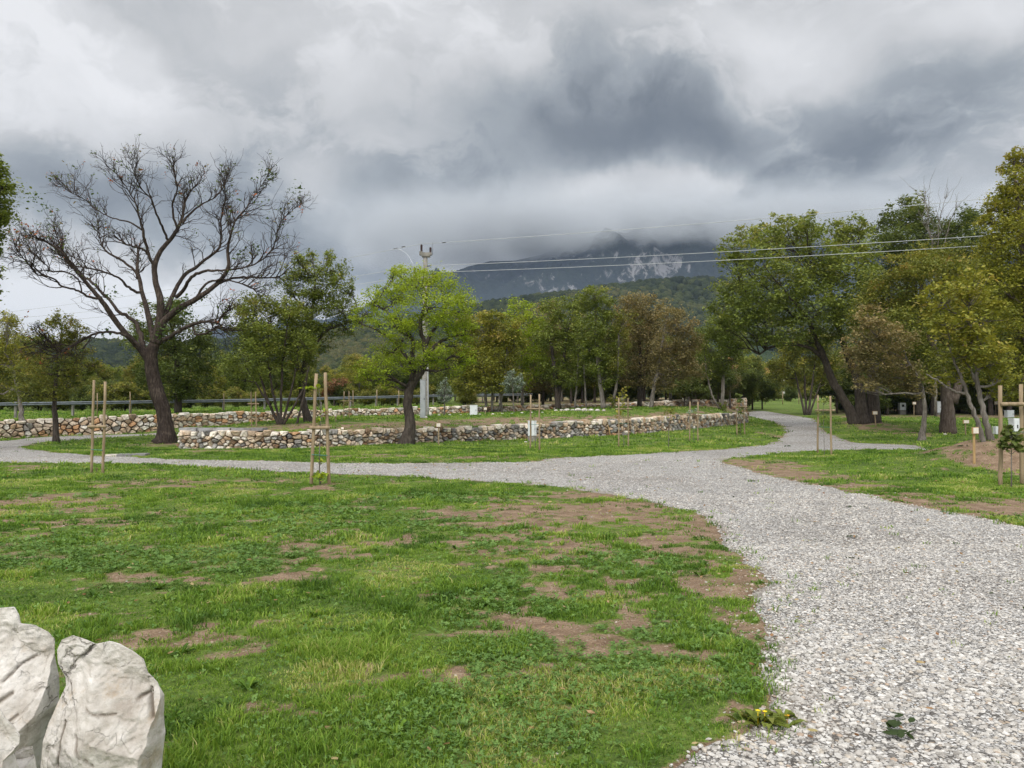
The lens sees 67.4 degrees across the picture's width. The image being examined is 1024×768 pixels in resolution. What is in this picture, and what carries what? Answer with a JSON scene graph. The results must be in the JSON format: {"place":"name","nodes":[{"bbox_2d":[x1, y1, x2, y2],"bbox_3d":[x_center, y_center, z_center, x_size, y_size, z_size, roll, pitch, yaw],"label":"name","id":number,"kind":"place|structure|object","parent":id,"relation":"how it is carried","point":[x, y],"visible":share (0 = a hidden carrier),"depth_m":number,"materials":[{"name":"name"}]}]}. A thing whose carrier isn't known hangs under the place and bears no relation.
{"place":"outdoors","nodes":[
{"label":"outdoors","id":0,"kind":"place"},
{"bbox_2d":[0,397,1023,767],"bbox_3d":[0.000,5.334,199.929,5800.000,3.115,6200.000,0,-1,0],"label":"ground","id":1,"kind":"structure","parent":0,"point":[646,539],"depth_m":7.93,"materials":[{"name":"green plant"}]},
{"bbox_2d":[0,709,19,767],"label":"boulder","id":2,"kind":"object","parent":1,"relation":"on","point":[9,738],"visible":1,"depth_m":2.52,"materials":[{"name":"stone"}]},
{"bbox_2d":[0,153,36,304],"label":"tree","id":3,"kind":"object","parent":1,"relation":"on","point":[6,188],"visible":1,"depth_m":27.24,"materials":[{"name":"green plant"}]},
{"bbox_2d":[0,309,39,420],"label":"tree","id":4,"kind":"object","parent":1,"relation":"on","point":[7,335],"visible":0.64,"depth_m":37.11,"materials":[{"name":"green plant"}]},
{"bbox_2d":[14,746,36,767],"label":"boulder","id":5,"kind":"object","parent":1,"relation":"on","point":[25,757],"visible":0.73,"depth_m":2.64,"materials":[{"name":"stone"}]},
{"bbox_2d":[0,607,59,767],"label":"boulder","id":6,"kind":"object","parent":1,"relation":"on","point":[29,686],"visible":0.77,"depth_m":2.93,"materials":[{"name":"stone"}]},
{"bbox_2d":[40,384,70,410],"bbox_3d":[-37.502,1.118,63.392,3.454,2.409,3.335,0,-2,18],"label":"bush","id":7,"kind":"object","parent":1,"relation":"on","point":[61,399],"visible":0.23,"depth_m":62.71,"materials":[{"name":"green plant"}]},
{"bbox_2d":[5,308,106,442],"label":"tree","id":8,"kind":"object","parent":1,"relation":"on","point":[71,370],"visible":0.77,"depth_m":32.35,"materials":[{"name":"green plant"}]},
{"bbox_2d":[67,385,89,410],"bbox_3d":[-34.651,1.062,62.440,2.867,2.426,2.570,1,-2,-27],"label":"bush","id":9,"kind":"object","parent":1,"relation":"on","point":[77,397],"visible":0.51,"depth_m":61.96,"materials":[{"name":"green plant"}]},
{"bbox_2d":[87,380,106,472],"bbox_3d":[-9.838,1.083,18.260,0.568,2.360,0.154,-1,-2,21],"label":"tree support","id":10,"kind":"object","parent":1,"relation":"on","point":[92,426],"visible":0.94,"depth_m":18.22,"materials":[{"name":"brown wood"}]},
{"bbox_2d":[81,378,116,410],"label":"tree","id":11,"kind":"object","parent":1,"relation":"on","point":[90,397],"visible":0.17,"depth_m":60.91,"materials":[{"name":"green plant"}]},
{"bbox_2d":[87,362,116,383],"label":"tree","id":12,"kind":"object","parent":1,"relation":"on","point":[107,376],"visible":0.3,"depth_m":70.68,"materials":[{"name":"green plant"}]},
{"bbox_2d":[40,635,164,767],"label":"boulder","id":13,"kind":"object","parent":1,"relation":"on","point":[108,711],"visible":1,"depth_m":2.81,"materials":[{"name":"stone"}]},
{"bbox_2d":[93,365,124,386],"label":"tree","id":14,"kind":"object","parent":1,"relation":"on","point":[116,374],"visible":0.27,"depth_m":73.43,"materials":[{"name":"green plant"}]},
{"bbox_2d":[85,381,135,410],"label":"tree","id":15,"kind":"object","parent":1,"relation":"on","point":[110,396],"visible":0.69,"depth_m":59.99,"materials":[{"name":"green plant"}]},
{"bbox_2d":[107,381,141,410],"bbox_3d":[-30.992,1.017,61.473,3.568,2.489,3.445,0,-1,8],"label":"bush","id":16,"kind":"object","parent":1,"relation":"on","point":[135,391],"visible":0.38,"depth_m":60.84,"materials":[{"name":"green plant"}]},
{"bbox_2d":[135,386,165,409],"bbox_3d":[-29.010,1.138,61.884,3.099,2.239,3.210,0,-1,7],"label":"bush","id":17,"kind":"object","parent":1,"relation":"on","point":[146,406],"visible":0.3,"depth_m":61.33,"materials":[{"name":"green plant"}]},
{"bbox_2d":[0,134,317,443],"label":"bare oak","id":18,"kind":"object","parent":1,"relation":"on","point":[166,433],"visible":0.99,"depth_m":32.46,"materials":[{"name":"brown plant"}]},
{"bbox_2d":[112,297,229,412],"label":"tree","id":19,"kind":"object","parent":1,"relation":"on","point":[179,388],"visible":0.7,"depth_m":46.26,"materials":[{"name":"green plant"}]},
{"bbox_2d":[182,356,227,392],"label":"tree","id":20,"kind":"object","parent":1,"relation":"on","point":[217,380],"visible":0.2,"depth_m":65.71,"materials":[{"name":"green plant"}]},
{"bbox_2d":[194,385,222,407],"bbox_3d":[-25.300,1.046,63.569,2.984,2.081,2.881,0,-1,-2],"label":"bush","id":21,"kind":"object","parent":1,"relation":"on","point":[206,397],"visible":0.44,"depth_m":63.11,"materials":[{"name":"green plant"}]},
{"bbox_2d":[217,350,251,393],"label":"tree","id":22,"kind":"object","parent":1,"relation":"on","point":[243,379],"visible":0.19,"depth_m":73.25,"materials":[{"name":"green plant"}]},
{"bbox_2d":[225,386,249,406],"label":"bush","id":23,"kind":"object","parent":1,"relation":"on","point":[236,393],"visible":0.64,"depth_m":61.51,"materials":[{"name":"green plant"}]},
{"bbox_2d":[245,388,270,406],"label":"bush","id":24,"kind":"object","parent":1,"relation":"on","point":[259,395],"visible":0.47,"depth_m":60.69,"materials":[{"name":"green plant"}]},
{"bbox_2d":[0,393,532,417],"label":"guardrail","id":25,"kind":"object","parent":1,"relation":"on","point":[71,403],"visible":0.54,"depth_m":51.59,"materials":[{"name":"metal"}]},
{"bbox_2d":[212,289,324,424],"bbox_3d":[-10.223,-1.151,32.432,4.635,5.946,4.349,0,-1,0],"label":"tree","id":26,"kind":"object","parent":1,"relation":"on","point":[261,344],"visible":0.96,"depth_m":32.38,"materials":[{"name":"green plant"}]},
{"bbox_2d":[285,388,312,406],"bbox_3d":[-16.811,1.058,60.541,2.336,1.688,2.419,1,-2,-26],"label":"bush","id":27,"kind":"object","parent":1,"relation":"on","point":[308,394],"visible":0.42,"depth_m":60.12,"materials":[{"name":"green plant"}]},
{"bbox_2d":[299,384,328,484],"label":"sapling","id":28,"kind":"object","parent":1,"relation":"on","point":[319,476],"visible":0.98,"depth_m":15.57,"materials":[{"name":"green plant"}]},
{"bbox_2d":[268,247,367,421],"bbox_3d":[-8.546,-2.182,33.992,4.316,8.040,3.854,1,-2,-19],"label":"tree","id":29,"kind":"object","parent":1,"relation":"on","point":[317,294],"visible":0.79,"depth_m":33.71,"materials":[{"name":"green plant"}]},
{"bbox_2d":[309,373,330,483],"bbox_3d":[-3.895,0.980,15.610,0.440,2.433,0.163,0,-2,-14],"label":"tree support","id":30,"kind":"object","parent":1,"relation":"on","point":[313,427],"visible":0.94,"depth_m":15.58,"materials":[{"name":"brown wood"}]},
{"bbox_2d":[320,377,351,405],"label":"tree","id":31,"kind":"object","parent":1,"relation":"on","point":[331,389],"visible":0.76,"depth_m":61.83,"materials":[{"name":"brown plant"}]},
{"bbox_2d":[327,368,349,384],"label":"tree","id":32,"kind":"object","parent":1,"relation":"on","point":[340,375],"visible":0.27,"depth_m":66.37,"materials":[{"name":"green plant"}]},
{"bbox_2d":[328,379,351,405],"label":"tree","id":33,"kind":"object","parent":1,"relation":"on","point":[337,393],"visible":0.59,"depth_m":61.91,"materials":[{"name":"green plant"}]},
{"bbox_2d":[335,385,357,405],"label":"bush","id":34,"kind":"object","parent":1,"relation":"on","point":[351,392],"visible":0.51,"depth_m":61.87,"materials":[{"name":"green plant"}]},
{"bbox_2d":[335,353,362,394],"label":"tree","id":35,"kind":"object","parent":1,"relation":"on","point":[354,356],"visible":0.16,"depth_m":112.05,"materials":[{"name":"green plant"}]},
{"bbox_2d":[343,356,372,403],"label":"tree","id":36,"kind":"object","parent":1,"relation":"on","point":[359,386],"visible":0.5,"depth_m":71.74,"materials":[{"name":"green plant"}]},
{"bbox_2d":[356,389,374,405],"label":"bush","id":37,"kind":"object","parent":1,"relation":"on","point":[365,401],"visible":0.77,"depth_m":61.15,"materials":[{"name":"green plant"}]},
{"bbox_2d":[0,398,746,437],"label":"stone wall","id":38,"kind":"structure","parent":1,"relation":"on","point":[127,423],"depth_m":42.37,"materials":[{"name":"grey stone"}]},
{"bbox_2d":[370,383,400,405],"bbox_3d":[-10.239,0.882,61.697,2.625,1.896,2.719,1,-2,-29],"label":"bush","id":39,"kind":"object","parent":1,"relation":"on","point":[381,392],"visible":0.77,"depth_m":61.19,"materials":[{"name":"green plant"}]},
{"bbox_2d":[369,349,402,390],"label":"tree","id":40,"kind":"object","parent":1,"relation":"on","point":[382,381],"visible":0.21,"depth_m":73.47,"materials":[{"name":"green plant"}]},
{"bbox_2d":[388,353,421,391],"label":"tree","id":41,"kind":"object","parent":1,"relation":"on","point":[402,377],"visible":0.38,"depth_m":71.41,"materials":[{"name":"green plant"}]},
{"bbox_2d":[348,260,483,444],"bbox_3d":[-3.949,-1.257,30.382,6.032,7.567,4.305,-1,-2,25],"label":"tree","id":42,"kind":"object","parent":1,"relation":"on","point":[409,430],"visible":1,"depth_m":30.30,"materials":[{"name":"green plant"}]},
{"bbox_2d":[420,379,425,417],"bbox_3d":[-4.423,0.724,38.082,0.268,1.891,0.284,0,-1,0],"label":"utility cabinet","id":43,"kind":"object","parent":1,"relation":"on","point":[422,398],"visible":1,"depth_m":37.97,"materials":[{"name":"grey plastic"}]},
{"bbox_2d":[413,244,438,415],"bbox_3d":[-5.088,-3.068,45.095,1.699,10.754,0.591,0,-2,14],"label":"utility pole","id":44,"kind":"object","parent":1,"relation":"on","point":[425,257],"visible":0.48,"depth_m":45.00,"materials":[{"name":"concrete"}]},
{"bbox_2d":[3,245,981,324],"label":"power line","id":45,"kind":"object","parent":44,"relation":"attached to","point":[629,264],"visible":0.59,"depth_m":40.25,"materials":[{"name":"metal"}]},
{"bbox_2d":[3,198,989,312],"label":"power line","id":46,"kind":"object","parent":44,"relation":"attached to","point":[584,232],"visible":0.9,"depth_m":40.76,"materials":[{"name":"metal"}]},
{"bbox_2d":[19,236,979,317],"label":"power line","id":47,"kind":"object","parent":44,"relation":"attached to","point":[617,257],"visible":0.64,"depth_m":40.27,"materials":[{"name":"metal"}]},
{"bbox_2d":[436,377,453,414],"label":"tree","id":48,"kind":"object","parent":1,"relation":"on","point":[447,397],"visible":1,"depth_m":47.46,"materials":[{"name":"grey plant"}]},
{"bbox_2d":[429,347,461,391],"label":"tree","id":49,"kind":"object","parent":1,"relation":"on","point":[440,378],"visible":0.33,"depth_m":65.64,"materials":[{"name":"green plant"}]},
{"bbox_2d":[176,412,748,448],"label":"stone wall","id":50,"kind":"structure","parent":1,"relation":"on","point":[215,438],"depth_m":32.76,"materials":[{"name":"grey stone"}]},
{"bbox_2d":[454,387,476,404],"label":"bush","id":51,"kind":"object","parent":1,"relation":"on","point":[466,398],"visible":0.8,"depth_m":60.19,"materials":[{"name":"green plant"}]},
{"bbox_2d":[448,308,532,412],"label":"tree","id":52,"kind":"object","parent":1,"relation":"on","point":[487,345],"visible":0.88,"depth_m":52.68,"materials":[{"name":"green plant"}]},
{"bbox_2d":[3,481,1020,767],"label":"weeds","id":53,"kind":"object","parent":1,"relation":"on","point":[253,681],"visible":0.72,"depth_m":5.76,"materials":[{"name":"green plant"}]},
{"bbox_2d":[0,490,1023,767],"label":"clover","id":54,"kind":"object","parent":1,"relation":"on","point":[478,666],"visible":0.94,"depth_m":5.28,"materials":[{"name":"green plant"}]},
{"bbox_2d":[3,445,1023,767],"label":"fallen leaves","id":55,"kind":"object","parent":1,"relation":"on","point":[901,733],"visible":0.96,"depth_m":6.16,"materials":[{"name":"brown plant"}]},
{"bbox_2d":[501,369,525,411],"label":"tree","id":56,"kind":"object","parent":1,"relation":"on","point":[515,388],"visible":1,"depth_m":50.48,"materials":[{"name":"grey plant"}]},
{"bbox_2d":[499,294,551,405],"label":"tree","id":57,"kind":"object","parent":1,"relation":"on","point":[529,359],"visible":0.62,"depth_m":56.75,"materials":[{"name":"green plant"}]},
{"bbox_2d":[527,394,543,449],"bbox_3d":[0.803,1.422,27.139,0.195,2.120,1.359,0,-2,-17],"label":"tree support","id":58,"kind":"object","parent":1,"relation":"on","point":[538,409],"visible":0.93,"depth_m":27.13,"materials":[{"name":"brown wood"}]},
{"bbox_2d":[518,298,564,404],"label":"tree","id":59,"kind":"object","parent":1,"relation":"on","point":[542,386],"visible":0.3,"depth_m":59.71,"materials":[{"name":"green plant"}]},
{"bbox_2d":[530,295,589,408],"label":"tree","id":60,"kind":"object","parent":1,"relation":"on","point":[556,370],"visible":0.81,"depth_m":54.96,"materials":[{"name":"green plant"}]},
{"bbox_2d":[551,328,590,402],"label":"tree","id":61,"kind":"object","parent":1,"relation":"on","point":[570,389],"visible":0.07,"depth_m":66.78,"materials":[{"name":"green plant"}]},
{"bbox_2d":[559,309,597,408],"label":"tree","id":62,"kind":"object","parent":1,"relation":"on","point":[581,375],"visible":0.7,"depth_m":53.93,"materials":[{"name":"green plant"}]},
{"bbox_2d":[572,326,601,402],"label":"tree","id":63,"kind":"object","parent":1,"relation":"on","point":[589,384],"visible":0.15,"depth_m":67.69,"materials":[{"name":"green plant"}]},
{"bbox_2d":[573,284,624,408],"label":"tree","id":64,"kind":"object","parent":1,"relation":"on","point":[598,330],"visible":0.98,"depth_m":51.77,"materials":[{"name":"green plant"}]},
{"bbox_2d":[580,325,626,402],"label":"tree","id":65,"kind":"object","parent":1,"relation":"on","point":[594,390],"visible":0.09,"depth_m":67.92,"materials":[{"name":"green plant"}]},
{"bbox_2d":[602,307,638,407],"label":"tree","id":66,"kind":"object","parent":1,"relation":"on","point":[620,320],"visible":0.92,"depth_m":52.00,"materials":[{"name":"green plant"}]},
{"bbox_2d":[615,398,631,446],"bbox_3d":[4.244,1.539,29.343,0.919,2.022,0.187,1,-2,-45],"label":"tree support","id":67,"kind":"object","parent":1,"relation":"on","point":[627,409],"visible":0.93,"depth_m":29.23,"materials":[{"name":"brown wood"}]},
{"bbox_2d":[610,377,646,400],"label":"tree","id":68,"kind":"object","parent":1,"relation":"on","point":[631,393],"visible":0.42,"depth_m":71.31,"materials":[{"name":"green plant"}]},
{"bbox_2d":[604,289,673,405],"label":"tree","id":69,"kind":"object","parent":1,"relation":"on","point":[638,332],"visible":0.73,"depth_m":55.55,"materials":[{"name":"green plant"}]},
{"bbox_2d":[620,319,676,400],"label":"tree","id":70,"kind":"object","parent":1,"relation":"on","point":[644,395],"visible":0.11,"depth_m":70.29,"materials":[{"name":"green plant"}]},
{"bbox_2d":[642,302,710,407],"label":"tree","id":71,"kind":"object","parent":1,"relation":"on","point":[681,331],"visible":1,"depth_m":52.56,"materials":[{"name":"green plant"}]},
{"bbox_2d":[662,370,717,405],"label":"tree","id":72,"kind":"object","parent":1,"relation":"on","point":[701,392],"visible":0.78,"depth_m":63.85,"materials":[{"name":"green plant"}]},
{"bbox_2d":[691,341,740,405],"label":"tree","id":73,"kind":"object","parent":1,"relation":"on","point":[715,386],"visible":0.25,"depth_m":65.55,"materials":[{"name":"green plant"}]},
{"bbox_2d":[690,312,757,409],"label":"tree","id":74,"kind":"object","parent":1,"relation":"on","point":[722,367],"visible":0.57,"depth_m":57.65,"materials":[{"name":"plant"}]},
{"bbox_2d":[719,357,740,408],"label":"tree","id":75,"kind":"object","parent":1,"relation":"on","point":[727,392],"visible":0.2,"depth_m":68.46,"materials":[{"name":"green plant"}]},
{"bbox_2d":[728,355,766,402],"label":"tree","id":76,"kind":"object","parent":1,"relation":"on","point":[747,382],"visible":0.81,"depth_m":71.33,"materials":[{"name":"green plant"}]},
{"bbox_2d":[736,356,765,409],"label":"tree","id":77,"kind":"object","parent":1,"relation":"on","point":[755,394],"visible":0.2,"depth_m":75.62,"materials":[{"name":"green plant"}]},
{"bbox_2d":[757,368,784,408],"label":"tree","id":78,"kind":"object","parent":1,"relation":"on","point":[768,391],"visible":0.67,"depth_m":76.52,"materials":[{"name":"green plant"}]},
{"bbox_2d":[781,385,798,401],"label":"tree","id":79,"kind":"object","parent":1,"relation":"on","point":[790,394],"visible":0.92,"depth_m":114.51,"materials":[{"name":"green plant"}]},
{"bbox_2d":[702,209,889,424],"bbox_3d":[16.598,-3.884,44.324,11.464,12.741,7.734,0,-1,0],"label":"oak","id":80,"kind":"object","parent":1,"relation":"on","point":[861,411],"visible":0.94,"depth_m":43.49,"materials":[{"name":"green plant"}]},
{"bbox_2d":[761,326,844,414],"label":"tree","id":81,"kind":"object","parent":1,"relation":"on","point":[814,361],"visible":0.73,"depth_m":62.94,"materials":[{"name":"green plant"}]},
{"bbox_2d":[796,384,819,400],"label":"tree","id":82,"kind":"object","parent":1,"relation":"on","point":[807,392],"visible":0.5,"depth_m":120.06,"materials":[{"name":"green plant"}]},
{"bbox_2d":[815,395,834,453],"bbox_3d":[10.256,1.409,25.192,0.186,2.076,0.846,0,-2,-17],"label":"tree support","id":83,"kind":"object","parent":1,"relation":"on","point":[830,410],"visible":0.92,"depth_m":25.04,"materials":[{"name":"brown wood"}]},
{"bbox_2d":[807,349,863,412],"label":"tree","id":84,"kind":"object","parent":1,"relation":"on","point":[845,383],"visible":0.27,"depth_m":67.32,"materials":[{"name":"green plant"}]},
{"bbox_2d":[848,372,891,409],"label":"tree","id":85,"kind":"object","parent":1,"relation":"on","point":[884,402],"visible":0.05,"depth_m":63.27,"materials":[{"name":"green plant"}]},
{"bbox_2d":[862,317,908,414],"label":"tree","id":86,"kind":"object","parent":1,"relation":"on","point":[895,395],"visible":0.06,"depth_m":63.71,"materials":[{"name":"green plant"}]},
{"bbox_2d":[836,302,940,440],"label":"tree","id":87,"kind":"object","parent":1,"relation":"on","point":[861,357],"visible":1,"depth_m":32.99,"materials":[{"name":"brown plant"}]},
{"bbox_2d":[895,379,930,413],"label":"tree","id":88,"kind":"object","parent":1,"relation":"on","point":[909,406],"visible":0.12,"depth_m":65.97,"materials":[{"name":"green plant"}]},
{"bbox_2d":[868,290,971,414],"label":"tree","id":89,"kind":"object","parent":1,"relation":"on","point":[931,406],"visible":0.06,"depth_m":63.87,"materials":[{"name":"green plant"}]},
{"bbox_2d":[838,236,1005,433],"bbox_3d":[21.524,-2.658,39.506,9.838,10.690,7.259,0,-1,0],"label":"tree","id":90,"kind":"object","parent":1,"relation":"on","point":[909,277],"visible":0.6,"depth_m":38.93,"materials":[{"name":"green plant"}]},
{"bbox_2d":[863,190,1007,414],"bbox_3d":[35.551,-7.206,64.007,12.478,19.777,10.378,0,-1,0],"label":"tree","id":91,"kind":"object","parent":1,"relation":"on","point":[911,227],"visible":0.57,"depth_m":63.57,"materials":[{"name":"green plant"}]},
{"bbox_2d":[900,168,970,416],"bbox_3d":[33.613,-7.144,60.981,4.332,19.686,4.991,0,-1,0],"label":"dead tree","id":92,"kind":"object","parent":1,"relation":"on","point":[932,243],"visible":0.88,"depth_m":60.19,"materials":[{"name":"grey plant"}]},
{"bbox_2d":[906,264,1020,441],"bbox_3d":[12.369,-0.750,20.718,3.505,4.766,2.304,1,-2,-26],"label":"tree","id":93,"kind":"object","parent":1,"relation":"on","point":[985,349],"visible":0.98,"depth_m":20.54,"materials":[{"name":"green plant"}]},
{"bbox_2d":[950,377,997,413],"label":"tree","id":94,"kind":"object","parent":1,"relation":"on","point":[972,392],"visible":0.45,"depth_m":65.35,"materials":[{"name":"green plant"}]},
{"bbox_2d":[940,285,1022,414],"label":"tree","id":95,"kind":"object","parent":1,"relation":"on","point":[990,407],"visible":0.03,"depth_m":62.12,"materials":[{"name":"green plant"}]},
{"bbox_2d":[963,145,1023,406],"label":"tree","id":96,"kind":"object","parent":1,"relation":"on","point":[1009,195],"visible":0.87,"depth_m":28.74,"materials":[{"name":"green plant"}]},
{"bbox_2d":[970,282,1019,409],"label":"tree","id":97,"kind":"object","parent":1,"relation":"on","point":[1008,407],"visible":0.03,"depth_m":63.01,"materials":[{"name":"green plant"}]},
{"bbox_2d":[996,423,1023,486],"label":"sapling","id":98,"kind":"object","parent":1,"relation":"on","point":[1007,432],"visible":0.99,"depth_m":15.04,"materials":[{"name":"green plant"}]},
{"bbox_2d":[998,384,1023,485],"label":"tree support","id":99,"kind":"object","parent":1,"relation":"on","point":[1020,403],"visible":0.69,"depth_m":15.38,"materials":[{"name":"brown wood"}]},
{"bbox_2d":[0,411,1023,767],"bbox_3d":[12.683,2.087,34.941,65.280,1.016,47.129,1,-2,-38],"label":"gravel path","id":100,"kind":"structure","parent":0,"point":[802,435],"depth_m":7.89,"materials":[{"name":"grey gravel"}]},
{"bbox_2d":[718,704,806,728],"bbox_3d":[1.282,1.713,3.958,0.454,0.079,0.281,0,-1,0],"label":"dandelion","id":101,"kind":"object","parent":100,"relation":"on","point":[755,716],"visible":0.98,"depth_m":3.95,"materials":[{"name":"green plant"}]},
{"bbox_2d":[0,0,1023,344],"label":"sky","id":102,"kind":"structure","parent":0,"point":[409,123],"materials":[{"name":"grey"}]},
{"bbox_2d":[200,284,831,397],"bbox_3d":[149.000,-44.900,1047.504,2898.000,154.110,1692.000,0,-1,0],"label":"hills","id":103,"kind":"structure","parent":0,"point":[766,355],"depth_m":624.89,"materials":[{"name":"green plant"}]},
{"bbox_2d":[21,275,880,385],"bbox_3d":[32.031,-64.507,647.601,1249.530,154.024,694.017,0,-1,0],"label":"wood","id":104,"kind":"object","parent":103,"relation":"on","point":[693,294],"visible":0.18,"depth_m":697.98,"materials":[{"name":"green plant"}]},
{"bbox_2d":[209,213,1018,337],"bbox_3d":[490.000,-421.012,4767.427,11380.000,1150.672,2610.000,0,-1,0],"label":"mountain","id":105,"kind":"structure","parent":0,"point":[501,280],"depth_m":4216.47,"materials":[{"name":"grey stone"}]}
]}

